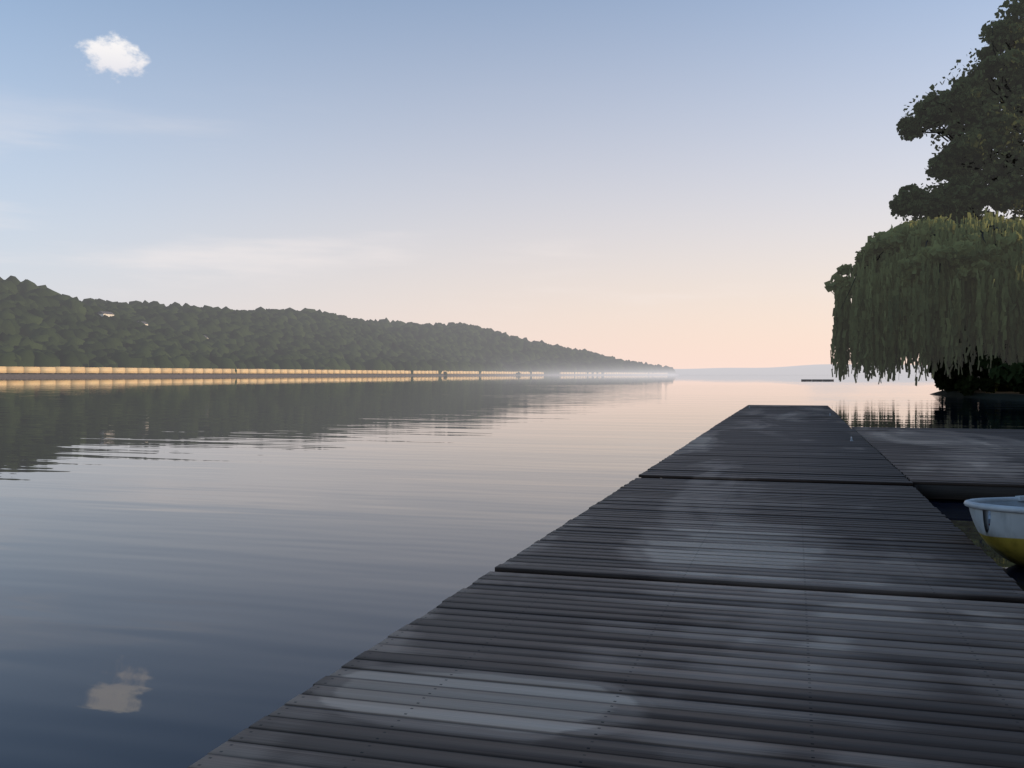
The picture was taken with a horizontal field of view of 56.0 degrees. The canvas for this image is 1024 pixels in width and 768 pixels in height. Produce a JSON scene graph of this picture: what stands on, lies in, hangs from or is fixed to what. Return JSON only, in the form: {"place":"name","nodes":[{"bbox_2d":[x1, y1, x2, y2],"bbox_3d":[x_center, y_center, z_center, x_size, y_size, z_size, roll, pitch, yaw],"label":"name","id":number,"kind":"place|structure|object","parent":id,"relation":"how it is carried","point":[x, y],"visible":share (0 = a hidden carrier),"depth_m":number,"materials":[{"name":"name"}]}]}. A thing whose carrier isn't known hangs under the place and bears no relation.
{"place":"outdoors","nodes":[
{"label":"outdoors","id":0,"kind":"place"},
{"bbox_2d":[0,374,485,376],"bbox_3d":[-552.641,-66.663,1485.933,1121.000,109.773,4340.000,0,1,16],"label":"shoreline","id":1,"kind":"structure","parent":0,"point":[73,375],"depth_m":960.61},
{"bbox_2d":[97,311,114,316],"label":"hill house","id":2,"kind":"structure","parent":1,"relation":"on","point":[103,313],"depth_m":1101.84,"materials":[{"name":"beige"}]},
{"bbox_2d":[0,306,647,365],"bbox_3d":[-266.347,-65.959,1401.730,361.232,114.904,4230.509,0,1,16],"label":"trees","id":3,"kind":"object","parent":1,"relation":"on","point":[3,336],"visible":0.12,"depth_m":1767.19,"materials":[{"name":"green plant"}]},
{"bbox_2d":[0,276,675,374],"bbox_3d":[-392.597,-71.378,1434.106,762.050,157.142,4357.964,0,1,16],"label":"shore forest","id":4,"kind":"object","parent":1,"relation":"on","point":[61,330],"visible":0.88,"depth_m":1290.95,"materials":[{"name":"green plant"}]},
{"bbox_2d":[0,0,1022,368],"label":"sky","id":5,"kind":"structure","parent":0,"point":[677,184],"materials":[{"name":"blue"}]},
{"bbox_2d":[0,375,1023,767],"bbox_3d":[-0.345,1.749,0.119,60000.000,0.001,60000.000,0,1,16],"label":"river water","id":6,"kind":"structure","parent":0,"point":[194,569],"depth_m":12.58,"materials":[{"name":"blue liquid"}]},
{"bbox_2d":[187,405,1023,767],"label":"wooden dock","id":7,"kind":"object","parent":6,"relation":"on","point":[783,587],"visible":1,"depth_m":5.34,"materials":[{"name":"grey wood"}]},
{"bbox_2d":[801,379,833,380],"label":"floating breakwater","id":8,"kind":"object","parent":6,"relation":"on","point":[817,379],"visible":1,"depth_m":280.30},
{"bbox_2d":[852,427,1023,499],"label":"side dock","id":9,"kind":"object","parent":6,"relation":"on","point":[949,463],"visible":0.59,"depth_m":17.16,"materials":[{"name":"grey wood"}]},
{"bbox_2d":[964,496,1023,566],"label":"dinghy","id":10,"kind":"object","parent":6,"relation":"on","point":[1002,534],"visible":1,"depth_m":8.47,"materials":[{"name":"paint"}]},
{"bbox_2d":[481,374,670,374],"bbox_3d":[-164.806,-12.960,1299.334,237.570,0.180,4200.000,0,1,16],"label":"railway track bed","id":11,"kind":"object","parent":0,"point":[577,374],"visible":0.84,"depth_m":2456.22,"materials":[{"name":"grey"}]},
{"bbox_2d":[0,367,543,373],"bbox_3d":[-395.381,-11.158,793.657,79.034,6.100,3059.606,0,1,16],"label":"retaining wall","id":12,"kind":"structure","parent":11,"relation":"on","point":[57,370],"depth_m":973.35,"materials":[{"name":"yellow"}]},
{"bbox_2d":[559,372,667,373],"bbox_3d":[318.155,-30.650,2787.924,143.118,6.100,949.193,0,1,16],"label":"mist","id":13,"kind":"structure","parent":11,"relation":"on","point":[607,373],"depth_m":2662.60,"materials":[{"name":"grey"}]},
{"bbox_2d":[674,364,930,374],"bbox_3d":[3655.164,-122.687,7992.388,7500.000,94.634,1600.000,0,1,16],"label":"distant hills","id":14,"kind":"structure","parent":0,"point":[821,369],"depth_m":8069.96,"materials":[{"name":"grey"}]},
{"bbox_2d":[889,0,1023,227],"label":"tall tree","id":15,"kind":"object","parent":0,"point":[989,123],"depth_m":88.90,"materials":[{"name":"green plant"}]},
{"bbox_2d":[932,389,1023,399],"bbox_3d":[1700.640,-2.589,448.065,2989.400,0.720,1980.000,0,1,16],"label":"bank ground","id":16,"kind":"structure","parent":0,"point":[1011,395],"depth_m":73.69,"materials":[{"name":"black soil"}]},
{"bbox_2d":[824,208,1023,391],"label":"willow","id":17,"kind":"object","parent":16,"relation":"on","point":[899,310],"depth_m":74.81,"materials":[{"name":"green plant"}]},
{"bbox_2d":[929,343,1023,395],"bbox_3d":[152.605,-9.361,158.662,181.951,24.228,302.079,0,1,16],"label":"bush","id":18,"kind":"object","parent":16,"relation":"on","point":[1005,377],"visible":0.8,"depth_m":74.34,"materials":[{"name":"green plant"}]}
]}

